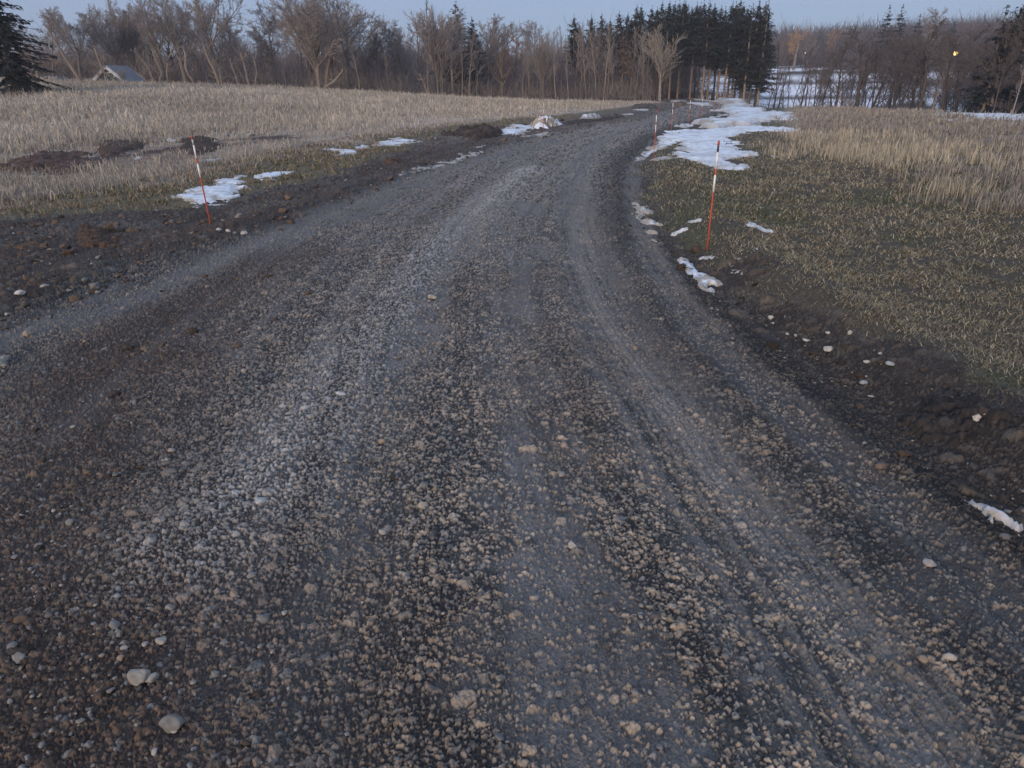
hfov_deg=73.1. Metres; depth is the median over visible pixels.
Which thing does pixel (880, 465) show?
stone
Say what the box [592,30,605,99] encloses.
bare tree
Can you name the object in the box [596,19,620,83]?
spruce tree
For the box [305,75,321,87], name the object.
shrub
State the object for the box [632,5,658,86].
spruce tree
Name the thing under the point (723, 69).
spruce tree
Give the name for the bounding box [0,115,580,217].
verge grass
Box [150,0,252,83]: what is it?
bare tree
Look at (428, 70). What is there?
bare tree
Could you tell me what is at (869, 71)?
bare tree
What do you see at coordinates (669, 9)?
spruce tree
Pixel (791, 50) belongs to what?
bare tree
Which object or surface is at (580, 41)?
bare tree
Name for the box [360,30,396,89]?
bare tree
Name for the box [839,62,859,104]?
bare tree
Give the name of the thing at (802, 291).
field
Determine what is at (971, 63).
bare tree
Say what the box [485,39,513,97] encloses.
bare tree
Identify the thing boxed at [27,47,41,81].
dead tree
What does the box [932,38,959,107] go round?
bare tree
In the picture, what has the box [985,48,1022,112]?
bare tree
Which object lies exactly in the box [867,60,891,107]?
bare tree
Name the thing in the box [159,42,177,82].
dead tree
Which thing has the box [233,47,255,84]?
dead tree
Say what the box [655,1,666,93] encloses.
spruce tree
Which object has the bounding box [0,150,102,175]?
dirt mound
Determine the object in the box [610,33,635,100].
larch tree
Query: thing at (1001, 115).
snow patch
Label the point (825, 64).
bare tree
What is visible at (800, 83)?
bare tree
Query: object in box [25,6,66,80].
bare tree
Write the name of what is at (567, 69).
bare tree
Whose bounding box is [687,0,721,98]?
spruce tree
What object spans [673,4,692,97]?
spruce tree
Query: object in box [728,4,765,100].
spruce tree
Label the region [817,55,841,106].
bare tree
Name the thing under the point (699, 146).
snow patch
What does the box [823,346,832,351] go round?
stone
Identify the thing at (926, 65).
bare tree
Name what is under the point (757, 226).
snow patch
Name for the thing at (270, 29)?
bare tree
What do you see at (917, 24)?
spruce tree
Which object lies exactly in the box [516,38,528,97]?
bare tree
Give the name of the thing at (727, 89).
spruce tree
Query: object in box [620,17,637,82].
spruce tree
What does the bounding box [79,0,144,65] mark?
bare tree
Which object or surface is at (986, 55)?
bare tree
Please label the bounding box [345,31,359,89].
bare tree
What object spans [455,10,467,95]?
bare tree
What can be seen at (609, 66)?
bare tree
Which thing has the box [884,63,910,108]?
bare tree
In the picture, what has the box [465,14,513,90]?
bare tree
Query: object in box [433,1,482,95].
cedar tree
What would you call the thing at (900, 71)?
bare tree
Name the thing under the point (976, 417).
stone
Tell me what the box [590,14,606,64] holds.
spruce tree
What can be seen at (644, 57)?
bare tree
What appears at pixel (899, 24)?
spruce tree
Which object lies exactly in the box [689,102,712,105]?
snow patch
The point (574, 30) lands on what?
spruce tree
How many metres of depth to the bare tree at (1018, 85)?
42.77 m
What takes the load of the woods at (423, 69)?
on the field
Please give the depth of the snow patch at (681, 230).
8.74 m
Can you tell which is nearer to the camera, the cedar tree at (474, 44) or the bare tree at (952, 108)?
the bare tree at (952, 108)
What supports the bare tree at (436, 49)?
on the field
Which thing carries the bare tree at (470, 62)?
on the field
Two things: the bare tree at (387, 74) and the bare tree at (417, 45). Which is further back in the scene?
the bare tree at (417, 45)
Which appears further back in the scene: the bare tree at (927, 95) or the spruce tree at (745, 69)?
the spruce tree at (745, 69)
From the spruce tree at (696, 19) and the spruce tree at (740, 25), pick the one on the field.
the spruce tree at (696, 19)
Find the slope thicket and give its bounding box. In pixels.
[825,37,1023,112]
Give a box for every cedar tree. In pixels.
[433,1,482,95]
[461,18,490,93]
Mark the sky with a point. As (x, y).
(548, 14)
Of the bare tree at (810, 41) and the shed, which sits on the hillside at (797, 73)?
the bare tree at (810, 41)
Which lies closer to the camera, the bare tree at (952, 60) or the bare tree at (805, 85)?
the bare tree at (952, 60)
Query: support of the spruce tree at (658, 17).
on the field
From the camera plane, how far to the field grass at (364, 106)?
35.81 m
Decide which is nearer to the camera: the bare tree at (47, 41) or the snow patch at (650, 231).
the snow patch at (650, 231)
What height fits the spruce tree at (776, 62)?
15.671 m
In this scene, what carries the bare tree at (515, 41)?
on the field
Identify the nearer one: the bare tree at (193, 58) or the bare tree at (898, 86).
the bare tree at (898, 86)
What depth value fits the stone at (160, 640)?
2.28 m
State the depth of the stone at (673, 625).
2.32 m
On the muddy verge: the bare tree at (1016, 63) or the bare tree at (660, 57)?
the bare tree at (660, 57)
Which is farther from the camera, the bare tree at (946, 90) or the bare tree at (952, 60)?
the bare tree at (946, 90)
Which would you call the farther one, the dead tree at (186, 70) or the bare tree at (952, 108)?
the dead tree at (186, 70)
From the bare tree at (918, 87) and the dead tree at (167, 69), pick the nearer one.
the bare tree at (918, 87)
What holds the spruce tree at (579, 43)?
on the field
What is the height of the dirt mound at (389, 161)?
0.228 m
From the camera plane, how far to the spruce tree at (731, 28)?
88.67 m
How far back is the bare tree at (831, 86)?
79.57 m
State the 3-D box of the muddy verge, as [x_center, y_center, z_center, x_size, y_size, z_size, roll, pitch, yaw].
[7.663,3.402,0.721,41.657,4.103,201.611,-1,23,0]
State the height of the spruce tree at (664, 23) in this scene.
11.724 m
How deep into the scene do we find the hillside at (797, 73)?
132.05 m
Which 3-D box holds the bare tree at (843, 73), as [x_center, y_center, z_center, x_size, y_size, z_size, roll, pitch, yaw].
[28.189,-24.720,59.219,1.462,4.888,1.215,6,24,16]
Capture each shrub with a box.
[92,68,107,81]
[116,67,130,81]
[137,68,150,81]
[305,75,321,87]
[756,92,785,107]
[837,95,864,107]
[893,99,910,108]
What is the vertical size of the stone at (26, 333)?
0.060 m
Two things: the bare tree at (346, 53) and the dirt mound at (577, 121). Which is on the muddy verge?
the dirt mound at (577, 121)
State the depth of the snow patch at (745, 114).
34.77 m
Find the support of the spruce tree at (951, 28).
on the hillside at (797, 73)
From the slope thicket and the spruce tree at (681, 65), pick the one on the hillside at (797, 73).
the slope thicket
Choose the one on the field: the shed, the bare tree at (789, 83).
the shed
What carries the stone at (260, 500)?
on the gravel road
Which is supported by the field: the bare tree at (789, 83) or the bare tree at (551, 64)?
the bare tree at (551, 64)
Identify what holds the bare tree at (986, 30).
on the hillside at (797, 73)
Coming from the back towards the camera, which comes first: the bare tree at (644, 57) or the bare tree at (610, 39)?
the bare tree at (644, 57)
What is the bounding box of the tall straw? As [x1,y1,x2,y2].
[745,104,1023,213]
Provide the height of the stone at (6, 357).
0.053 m
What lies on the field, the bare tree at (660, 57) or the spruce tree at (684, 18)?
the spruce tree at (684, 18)
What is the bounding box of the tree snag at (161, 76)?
[146,49,172,83]
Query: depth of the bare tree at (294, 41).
97.59 m
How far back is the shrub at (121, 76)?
68.25 m
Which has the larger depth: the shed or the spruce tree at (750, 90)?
the spruce tree at (750, 90)
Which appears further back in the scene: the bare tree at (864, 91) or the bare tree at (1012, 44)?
the bare tree at (864, 91)
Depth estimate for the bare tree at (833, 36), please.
199.52 m
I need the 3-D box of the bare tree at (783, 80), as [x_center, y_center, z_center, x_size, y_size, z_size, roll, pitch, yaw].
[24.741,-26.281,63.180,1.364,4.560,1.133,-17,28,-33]
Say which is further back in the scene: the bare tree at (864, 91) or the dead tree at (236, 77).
the bare tree at (864, 91)
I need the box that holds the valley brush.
[760,96,1020,112]
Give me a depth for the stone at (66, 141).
22.31 m
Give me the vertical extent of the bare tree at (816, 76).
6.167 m
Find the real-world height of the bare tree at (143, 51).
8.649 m
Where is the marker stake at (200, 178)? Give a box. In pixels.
[191,136,210,223]
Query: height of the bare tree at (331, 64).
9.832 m
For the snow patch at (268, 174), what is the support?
on the field
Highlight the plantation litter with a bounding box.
[662,88,764,106]
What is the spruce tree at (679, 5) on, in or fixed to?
on the field
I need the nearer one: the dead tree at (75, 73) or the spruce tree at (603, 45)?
the dead tree at (75, 73)
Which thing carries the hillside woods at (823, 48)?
on the hillside at (797, 73)
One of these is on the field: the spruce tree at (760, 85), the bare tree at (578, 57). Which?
the bare tree at (578, 57)
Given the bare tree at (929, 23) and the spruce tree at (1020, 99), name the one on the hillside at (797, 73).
the bare tree at (929, 23)
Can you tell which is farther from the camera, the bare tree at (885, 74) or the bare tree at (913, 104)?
the bare tree at (885, 74)
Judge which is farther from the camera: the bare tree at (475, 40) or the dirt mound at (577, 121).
the bare tree at (475, 40)
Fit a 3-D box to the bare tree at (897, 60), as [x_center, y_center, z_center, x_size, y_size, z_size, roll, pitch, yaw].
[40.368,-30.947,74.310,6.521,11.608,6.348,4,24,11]
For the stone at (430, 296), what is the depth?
5.97 m
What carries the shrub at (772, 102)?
on the hillside at (797, 73)
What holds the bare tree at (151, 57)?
on the field
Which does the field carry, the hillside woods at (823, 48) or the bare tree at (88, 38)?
the bare tree at (88, 38)
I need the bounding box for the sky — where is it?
[0,0,1023,57]
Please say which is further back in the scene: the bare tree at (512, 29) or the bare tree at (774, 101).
the bare tree at (512, 29)
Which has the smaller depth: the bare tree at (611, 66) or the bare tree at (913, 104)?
the bare tree at (913, 104)
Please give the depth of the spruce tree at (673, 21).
90.14 m
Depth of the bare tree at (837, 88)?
81.58 m
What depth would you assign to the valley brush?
56.12 m
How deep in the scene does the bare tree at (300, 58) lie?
91.61 m
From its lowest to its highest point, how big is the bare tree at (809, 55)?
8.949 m
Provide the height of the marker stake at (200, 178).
1.310 m
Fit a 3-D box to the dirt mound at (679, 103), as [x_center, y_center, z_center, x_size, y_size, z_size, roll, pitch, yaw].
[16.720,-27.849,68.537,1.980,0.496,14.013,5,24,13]
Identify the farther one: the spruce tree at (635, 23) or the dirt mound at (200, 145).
the spruce tree at (635, 23)
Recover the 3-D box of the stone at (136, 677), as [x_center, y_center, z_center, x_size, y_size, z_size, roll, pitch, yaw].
[-1.152,0.904,2.138,0.065,0.056,0.061,16,28,34]
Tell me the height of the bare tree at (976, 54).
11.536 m
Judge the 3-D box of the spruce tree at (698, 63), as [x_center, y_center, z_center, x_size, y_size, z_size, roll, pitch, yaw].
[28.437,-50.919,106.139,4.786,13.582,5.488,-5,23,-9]
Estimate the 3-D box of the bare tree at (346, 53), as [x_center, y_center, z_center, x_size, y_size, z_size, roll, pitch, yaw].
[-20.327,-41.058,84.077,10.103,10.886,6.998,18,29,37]
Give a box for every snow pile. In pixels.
[530,115,562,128]
[580,113,600,118]
[716,90,746,103]
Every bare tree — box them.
[11,22,34,76]
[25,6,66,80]
[35,14,93,76]
[36,7,99,79]
[67,6,111,70]
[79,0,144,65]
[105,9,149,80]
[114,2,152,72]
[120,0,172,81]
[121,12,163,76]
[132,5,202,80]
[143,6,222,81]
[147,0,199,83]
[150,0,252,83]
[185,1,246,82]
[208,12,252,83]
[214,13,252,83]
[241,1,288,76]
[245,17,277,84]
[255,0,386,88]
[256,12,353,75]
[267,4,320,86]
[308,18,368,86]
[319,0,390,90]
[324,34,344,70]
[340,18,388,86]
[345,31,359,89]
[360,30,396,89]
[370,14,417,89]
[381,25,420,89]
[381,53,390,90]
[398,12,446,87]
[403,0,472,94]
[426,53,432,91]
[439,15,470,95]
[446,21,527,92]
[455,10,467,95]
[464,31,477,95]
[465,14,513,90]
[470,31,487,96]
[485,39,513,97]
[497,24,533,97]
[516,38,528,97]
[517,20,557,98]
[521,35,533,97]
[529,32,562,99]
[547,32,557,98]
[548,28,558,98]
[556,25,571,99]
[562,42,570,99]
[571,26,581,99]
[576,22,590,99]
[576,32,590,99]
[585,33,596,99]
[586,19,600,100]
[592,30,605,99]
[602,27,617,99]
[603,23,615,98]
[604,34,617,99]
[627,27,640,99]
[634,26,647,98]
[638,28,649,97]
[638,33,648,93]
[639,32,653,99]
[641,22,687,100]
[767,40,786,107]
[768,67,784,107]
[773,65,787,106]
[778,49,799,105]
[780,70,788,107]
[784,53,792,105]
[786,25,809,69]
[791,62,811,106]
[795,63,816,103]
[797,64,813,105]
[798,27,820,64]
[799,51,823,104]
[806,67,816,105]
[807,63,824,105]
[807,64,833,106]
[812,37,868,104]
[815,50,835,105]
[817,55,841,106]
[821,61,833,106]
[823,25,887,107]
[824,27,845,64]
[824,62,837,105]
[838,65,849,105]
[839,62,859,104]
[844,52,857,104]
[848,64,858,104]
[849,39,881,105]
[850,63,876,107]
[856,25,932,107]
[867,32,919,106]
[867,42,888,107]
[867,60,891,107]
[870,36,934,107]
[873,52,890,105]
[877,63,897,107]
[878,28,934,108]
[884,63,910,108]
[885,35,919,108]
[890,60,909,105]
[895,17,965,110]
[897,34,981,108]
[900,46,924,106]
[906,40,930,109]
[906,69,929,110]
[909,62,932,103]
[913,60,927,105]
[914,7,951,56]
[916,75,935,108]
[929,21,995,111]
[929,29,972,109]
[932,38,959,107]
[937,60,954,111]
[946,61,970,111]
[948,39,968,110]
[949,31,1001,112]
[952,20,1023,110]
[957,32,993,112]
[969,19,1023,109]
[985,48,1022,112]
[990,13,1023,112]
[1012,50,1023,113]
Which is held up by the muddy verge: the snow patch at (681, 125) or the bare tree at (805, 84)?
the snow patch at (681, 125)
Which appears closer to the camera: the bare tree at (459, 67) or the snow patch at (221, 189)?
the snow patch at (221, 189)
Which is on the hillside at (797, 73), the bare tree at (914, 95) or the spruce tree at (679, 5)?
the bare tree at (914, 95)
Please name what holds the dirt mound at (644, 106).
on the muddy verge
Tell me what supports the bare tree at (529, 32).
on the field
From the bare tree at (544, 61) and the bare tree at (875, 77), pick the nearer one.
the bare tree at (875, 77)
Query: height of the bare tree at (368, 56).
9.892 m
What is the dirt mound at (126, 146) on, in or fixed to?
on the field
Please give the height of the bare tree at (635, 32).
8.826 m
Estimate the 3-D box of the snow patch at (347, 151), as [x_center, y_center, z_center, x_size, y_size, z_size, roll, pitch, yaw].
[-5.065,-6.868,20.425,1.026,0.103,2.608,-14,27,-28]
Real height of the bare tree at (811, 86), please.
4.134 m
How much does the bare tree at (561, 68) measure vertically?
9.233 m
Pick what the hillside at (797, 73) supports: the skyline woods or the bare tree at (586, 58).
the skyline woods
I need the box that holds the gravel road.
[0,101,1023,767]
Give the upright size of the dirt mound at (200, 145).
0.308 m
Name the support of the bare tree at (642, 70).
on the muddy verge
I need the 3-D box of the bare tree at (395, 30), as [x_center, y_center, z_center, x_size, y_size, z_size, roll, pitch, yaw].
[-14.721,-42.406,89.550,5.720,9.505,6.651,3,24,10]
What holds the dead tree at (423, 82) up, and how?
on the field
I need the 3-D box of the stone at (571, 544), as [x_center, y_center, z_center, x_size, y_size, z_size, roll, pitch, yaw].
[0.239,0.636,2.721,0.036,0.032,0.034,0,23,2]
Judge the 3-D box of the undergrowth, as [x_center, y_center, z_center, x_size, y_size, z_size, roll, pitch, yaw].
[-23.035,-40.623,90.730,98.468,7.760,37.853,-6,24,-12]
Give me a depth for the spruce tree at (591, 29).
103.14 m
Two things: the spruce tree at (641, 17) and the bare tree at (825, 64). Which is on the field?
the spruce tree at (641, 17)
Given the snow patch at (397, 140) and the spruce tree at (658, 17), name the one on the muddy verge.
the snow patch at (397, 140)
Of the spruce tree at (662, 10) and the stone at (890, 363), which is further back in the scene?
the spruce tree at (662, 10)
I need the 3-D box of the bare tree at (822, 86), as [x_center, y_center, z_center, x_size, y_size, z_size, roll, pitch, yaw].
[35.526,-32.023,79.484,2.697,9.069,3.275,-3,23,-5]
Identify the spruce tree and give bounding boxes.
[0,0,81,94]
[561,18,585,99]
[570,26,587,70]
[580,15,599,97]
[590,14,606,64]
[594,24,614,97]
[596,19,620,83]
[612,10,629,64]
[620,7,646,82]
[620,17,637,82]
[621,14,630,84]
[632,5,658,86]
[634,5,648,82]
[644,6,662,87]
[649,9,670,91]
[654,3,676,96]
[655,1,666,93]
[658,1,689,98]
[664,1,694,98]
[672,0,681,93]
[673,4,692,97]
[676,9,695,95]
[681,2,703,98]
[687,0,709,96]
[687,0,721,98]
[688,2,702,93]
[696,4,724,99]
[701,5,720,95]
[706,5,727,96]
[708,1,743,97]
[711,1,739,97]
[711,6,732,99]
[717,0,748,97]
[723,2,749,97]
[724,5,758,97]
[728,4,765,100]
[730,0,775,104]
[732,1,770,103]
[741,2,779,107]
[750,3,780,105]
[869,5,894,65]
[885,5,907,58]
[909,14,924,63]
[942,19,959,66]
[955,5,1015,112]
[969,4,1023,111]
[1003,37,1023,113]
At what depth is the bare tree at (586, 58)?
94.51 m
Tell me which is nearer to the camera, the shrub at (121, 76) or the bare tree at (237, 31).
the shrub at (121, 76)
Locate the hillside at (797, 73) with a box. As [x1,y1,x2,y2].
[683,60,1020,112]
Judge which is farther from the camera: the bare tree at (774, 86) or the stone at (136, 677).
the bare tree at (774, 86)
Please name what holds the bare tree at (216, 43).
on the field
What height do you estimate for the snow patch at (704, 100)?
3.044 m
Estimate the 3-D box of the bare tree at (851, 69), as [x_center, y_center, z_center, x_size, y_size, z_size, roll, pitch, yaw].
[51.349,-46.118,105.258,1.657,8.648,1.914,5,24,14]
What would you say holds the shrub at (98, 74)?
on the field
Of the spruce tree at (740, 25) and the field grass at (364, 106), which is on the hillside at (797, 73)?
the spruce tree at (740, 25)
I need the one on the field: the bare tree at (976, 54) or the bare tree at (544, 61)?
the bare tree at (544, 61)
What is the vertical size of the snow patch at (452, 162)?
0.129 m
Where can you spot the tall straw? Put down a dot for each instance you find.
(927, 148)
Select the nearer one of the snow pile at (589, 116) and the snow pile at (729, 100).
the snow pile at (589, 116)
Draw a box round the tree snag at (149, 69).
[139,58,159,83]
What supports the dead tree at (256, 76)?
on the field
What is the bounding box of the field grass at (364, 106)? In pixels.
[0,75,660,206]
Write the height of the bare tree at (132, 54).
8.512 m
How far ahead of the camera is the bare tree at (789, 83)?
102.49 m
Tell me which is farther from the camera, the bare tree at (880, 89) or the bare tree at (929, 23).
the bare tree at (929, 23)
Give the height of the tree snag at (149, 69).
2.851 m
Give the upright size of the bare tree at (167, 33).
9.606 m
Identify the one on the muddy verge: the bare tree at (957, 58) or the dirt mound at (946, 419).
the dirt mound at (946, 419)
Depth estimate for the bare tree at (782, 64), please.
76.75 m
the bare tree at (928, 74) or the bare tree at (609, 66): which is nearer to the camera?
the bare tree at (928, 74)
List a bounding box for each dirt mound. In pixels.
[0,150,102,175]
[13,240,48,249]
[74,221,127,247]
[95,139,145,155]
[161,135,220,155]
[382,156,403,165]
[441,130,455,135]
[454,123,502,140]
[564,115,623,124]
[631,103,656,108]
[674,101,687,105]
[894,383,1023,453]
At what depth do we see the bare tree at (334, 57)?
95.31 m
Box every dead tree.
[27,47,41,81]
[41,27,81,81]
[86,44,117,81]
[156,43,174,82]
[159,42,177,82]
[176,44,196,84]
[196,44,225,85]
[229,55,244,85]
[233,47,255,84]
[246,48,263,85]
[412,67,429,92]
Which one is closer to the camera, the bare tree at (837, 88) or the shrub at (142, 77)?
the shrub at (142, 77)
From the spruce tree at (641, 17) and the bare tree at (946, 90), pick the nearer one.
the bare tree at (946, 90)
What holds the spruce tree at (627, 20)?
on the field
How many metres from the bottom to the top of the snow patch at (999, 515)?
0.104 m
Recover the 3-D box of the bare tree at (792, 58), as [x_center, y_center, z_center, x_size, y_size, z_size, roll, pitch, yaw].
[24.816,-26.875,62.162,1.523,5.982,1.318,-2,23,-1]
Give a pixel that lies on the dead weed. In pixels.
(110, 227)
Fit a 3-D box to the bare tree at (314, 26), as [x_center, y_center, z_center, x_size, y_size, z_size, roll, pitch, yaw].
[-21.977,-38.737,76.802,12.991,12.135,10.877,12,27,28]
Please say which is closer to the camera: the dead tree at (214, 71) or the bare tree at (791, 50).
the dead tree at (214, 71)
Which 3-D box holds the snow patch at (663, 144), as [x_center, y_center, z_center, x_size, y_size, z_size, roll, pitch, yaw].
[4.684,-7.241,21.128,1.503,0.244,8.493,6,24,16]
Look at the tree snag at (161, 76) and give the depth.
69.52 m
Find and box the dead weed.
[100,222,119,231]
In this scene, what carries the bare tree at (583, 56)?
on the field
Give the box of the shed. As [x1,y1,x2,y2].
[42,76,65,80]
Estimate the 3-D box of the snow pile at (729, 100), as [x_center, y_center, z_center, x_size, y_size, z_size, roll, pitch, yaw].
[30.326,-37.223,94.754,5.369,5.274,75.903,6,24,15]
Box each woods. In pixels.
[0,9,730,98]
[767,7,1023,66]
[772,10,1017,41]
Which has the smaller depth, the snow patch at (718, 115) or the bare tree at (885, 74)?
the snow patch at (718, 115)
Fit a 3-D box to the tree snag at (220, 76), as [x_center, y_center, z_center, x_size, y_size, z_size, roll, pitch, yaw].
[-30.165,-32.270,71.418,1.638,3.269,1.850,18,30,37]
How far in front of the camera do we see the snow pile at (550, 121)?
31.13 m
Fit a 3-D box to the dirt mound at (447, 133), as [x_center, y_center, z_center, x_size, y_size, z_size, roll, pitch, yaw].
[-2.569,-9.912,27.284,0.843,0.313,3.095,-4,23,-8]
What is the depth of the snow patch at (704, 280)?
6.69 m
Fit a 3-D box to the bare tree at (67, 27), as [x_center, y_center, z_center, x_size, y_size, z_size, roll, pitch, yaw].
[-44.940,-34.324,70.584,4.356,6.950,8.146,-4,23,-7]
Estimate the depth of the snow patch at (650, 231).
8.83 m
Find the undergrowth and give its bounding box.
[1,42,672,100]
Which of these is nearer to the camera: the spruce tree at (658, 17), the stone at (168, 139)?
the stone at (168, 139)
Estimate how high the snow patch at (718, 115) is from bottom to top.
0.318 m
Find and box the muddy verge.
[0,99,1023,572]
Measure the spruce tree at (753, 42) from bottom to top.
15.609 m
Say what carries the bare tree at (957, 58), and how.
on the field
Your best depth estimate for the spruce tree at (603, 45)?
101.39 m
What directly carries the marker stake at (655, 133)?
on the field
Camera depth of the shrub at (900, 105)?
52.66 m
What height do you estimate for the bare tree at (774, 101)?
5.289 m
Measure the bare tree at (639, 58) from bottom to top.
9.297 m
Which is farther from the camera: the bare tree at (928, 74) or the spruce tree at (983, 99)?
the bare tree at (928, 74)
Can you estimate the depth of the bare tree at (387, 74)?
77.37 m
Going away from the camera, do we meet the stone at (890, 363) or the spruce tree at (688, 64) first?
the stone at (890, 363)
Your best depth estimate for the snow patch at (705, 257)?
7.47 m
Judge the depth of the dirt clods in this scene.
6.22 m
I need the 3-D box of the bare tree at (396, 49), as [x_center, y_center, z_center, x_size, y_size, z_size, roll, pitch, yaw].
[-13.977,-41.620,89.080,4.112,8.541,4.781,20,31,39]
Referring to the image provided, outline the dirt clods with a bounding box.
[0,113,1010,767]
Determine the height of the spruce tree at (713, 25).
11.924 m
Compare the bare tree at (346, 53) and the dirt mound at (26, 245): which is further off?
the bare tree at (346, 53)
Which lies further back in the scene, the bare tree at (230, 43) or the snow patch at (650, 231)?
the bare tree at (230, 43)
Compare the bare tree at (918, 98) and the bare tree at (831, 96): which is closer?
the bare tree at (831, 96)
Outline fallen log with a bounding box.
[320,69,346,89]
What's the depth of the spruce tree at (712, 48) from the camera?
103.49 m
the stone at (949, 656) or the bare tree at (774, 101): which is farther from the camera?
the bare tree at (774, 101)
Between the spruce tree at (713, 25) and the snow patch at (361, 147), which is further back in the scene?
the spruce tree at (713, 25)
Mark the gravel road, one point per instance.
(718, 501)
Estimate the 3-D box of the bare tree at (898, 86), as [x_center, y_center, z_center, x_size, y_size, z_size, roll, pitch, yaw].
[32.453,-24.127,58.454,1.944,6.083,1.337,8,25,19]
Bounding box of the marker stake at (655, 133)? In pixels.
[653,111,656,157]
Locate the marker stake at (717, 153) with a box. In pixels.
[706,141,719,249]
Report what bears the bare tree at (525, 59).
on the field
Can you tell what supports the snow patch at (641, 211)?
on the muddy verge
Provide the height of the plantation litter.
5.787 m
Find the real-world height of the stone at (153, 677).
0.029 m
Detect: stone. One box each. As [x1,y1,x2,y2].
[0,355,9,360]
[14,290,25,294]
[22,330,30,336]
[60,139,73,145]
[127,669,150,685]
[145,672,158,682]
[155,636,166,644]
[159,713,184,733]
[166,138,176,142]
[254,497,266,504]
[428,294,436,298]
[568,541,576,548]
[670,623,676,628]
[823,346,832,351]
[875,462,886,468]
[885,361,894,365]
[922,558,936,566]
[942,653,956,660]
[972,414,981,421]
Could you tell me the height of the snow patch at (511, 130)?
0.261 m
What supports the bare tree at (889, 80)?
on the field
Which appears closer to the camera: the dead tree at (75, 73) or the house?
the dead tree at (75, 73)
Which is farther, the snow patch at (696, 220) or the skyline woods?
the skyline woods
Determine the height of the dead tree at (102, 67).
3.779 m
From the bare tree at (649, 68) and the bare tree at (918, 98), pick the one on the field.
the bare tree at (649, 68)
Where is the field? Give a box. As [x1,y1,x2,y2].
[0,55,1023,407]
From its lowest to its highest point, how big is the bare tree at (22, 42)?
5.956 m
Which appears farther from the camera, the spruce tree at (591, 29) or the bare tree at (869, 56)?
the spruce tree at (591, 29)
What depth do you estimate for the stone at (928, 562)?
2.63 m
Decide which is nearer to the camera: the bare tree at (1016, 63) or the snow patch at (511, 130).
the snow patch at (511, 130)
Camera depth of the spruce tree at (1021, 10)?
49.46 m
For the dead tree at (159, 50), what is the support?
on the field
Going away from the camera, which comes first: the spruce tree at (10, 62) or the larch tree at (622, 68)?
the spruce tree at (10, 62)
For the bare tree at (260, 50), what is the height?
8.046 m
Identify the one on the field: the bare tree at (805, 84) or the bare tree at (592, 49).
the bare tree at (592, 49)
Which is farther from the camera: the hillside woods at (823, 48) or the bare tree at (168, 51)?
the hillside woods at (823, 48)
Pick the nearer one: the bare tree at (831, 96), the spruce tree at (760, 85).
the bare tree at (831, 96)
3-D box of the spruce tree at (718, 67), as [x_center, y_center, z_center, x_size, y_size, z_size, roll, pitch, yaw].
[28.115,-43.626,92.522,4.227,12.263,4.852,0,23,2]
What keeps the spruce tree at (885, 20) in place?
on the hillside at (797, 73)
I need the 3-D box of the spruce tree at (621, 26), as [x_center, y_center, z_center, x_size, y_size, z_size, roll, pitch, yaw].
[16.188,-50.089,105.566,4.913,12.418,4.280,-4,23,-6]
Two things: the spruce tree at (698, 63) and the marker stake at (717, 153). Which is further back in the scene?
the spruce tree at (698, 63)
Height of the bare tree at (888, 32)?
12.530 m
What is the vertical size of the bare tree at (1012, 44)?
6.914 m
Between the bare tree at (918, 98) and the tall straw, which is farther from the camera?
the bare tree at (918, 98)
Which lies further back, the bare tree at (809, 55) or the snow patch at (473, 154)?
the bare tree at (809, 55)
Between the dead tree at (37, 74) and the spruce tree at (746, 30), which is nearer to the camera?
the dead tree at (37, 74)
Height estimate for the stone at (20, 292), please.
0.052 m
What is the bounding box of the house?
[92,65,148,82]
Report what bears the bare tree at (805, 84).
on the hillside at (797, 73)
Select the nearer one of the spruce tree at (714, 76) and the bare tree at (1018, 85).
the bare tree at (1018, 85)
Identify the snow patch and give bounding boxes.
[171,177,248,207]
[253,171,291,179]
[324,148,356,153]
[349,144,369,148]
[371,137,422,145]
[399,151,470,177]
[463,145,485,156]
[501,124,534,134]
[521,132,554,136]
[631,202,663,225]
[634,137,685,160]
[644,229,657,234]
[650,156,684,160]
[656,125,797,169]
[671,227,687,235]
[674,123,692,127]
[677,257,722,294]
[686,218,701,223]
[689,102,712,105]
[691,103,797,128]
[692,98,719,101]
[698,255,714,259]
[709,113,731,117]
[746,222,772,232]
[938,112,1023,119]
[964,499,1023,535]
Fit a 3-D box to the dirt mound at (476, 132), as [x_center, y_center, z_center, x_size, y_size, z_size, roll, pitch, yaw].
[-1.368,-9.958,27.297,2.348,0.461,7.916,-1,23,0]
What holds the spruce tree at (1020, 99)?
on the field
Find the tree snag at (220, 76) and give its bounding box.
[209,58,227,84]
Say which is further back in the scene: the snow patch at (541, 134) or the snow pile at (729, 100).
the snow pile at (729, 100)
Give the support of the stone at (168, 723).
on the gravel road
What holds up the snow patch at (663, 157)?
on the muddy verge
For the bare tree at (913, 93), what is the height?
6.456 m
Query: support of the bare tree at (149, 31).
on the field
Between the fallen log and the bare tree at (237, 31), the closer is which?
the fallen log
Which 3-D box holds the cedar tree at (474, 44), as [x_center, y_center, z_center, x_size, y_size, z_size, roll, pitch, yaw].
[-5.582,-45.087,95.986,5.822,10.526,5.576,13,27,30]
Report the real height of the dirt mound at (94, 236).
0.176 m

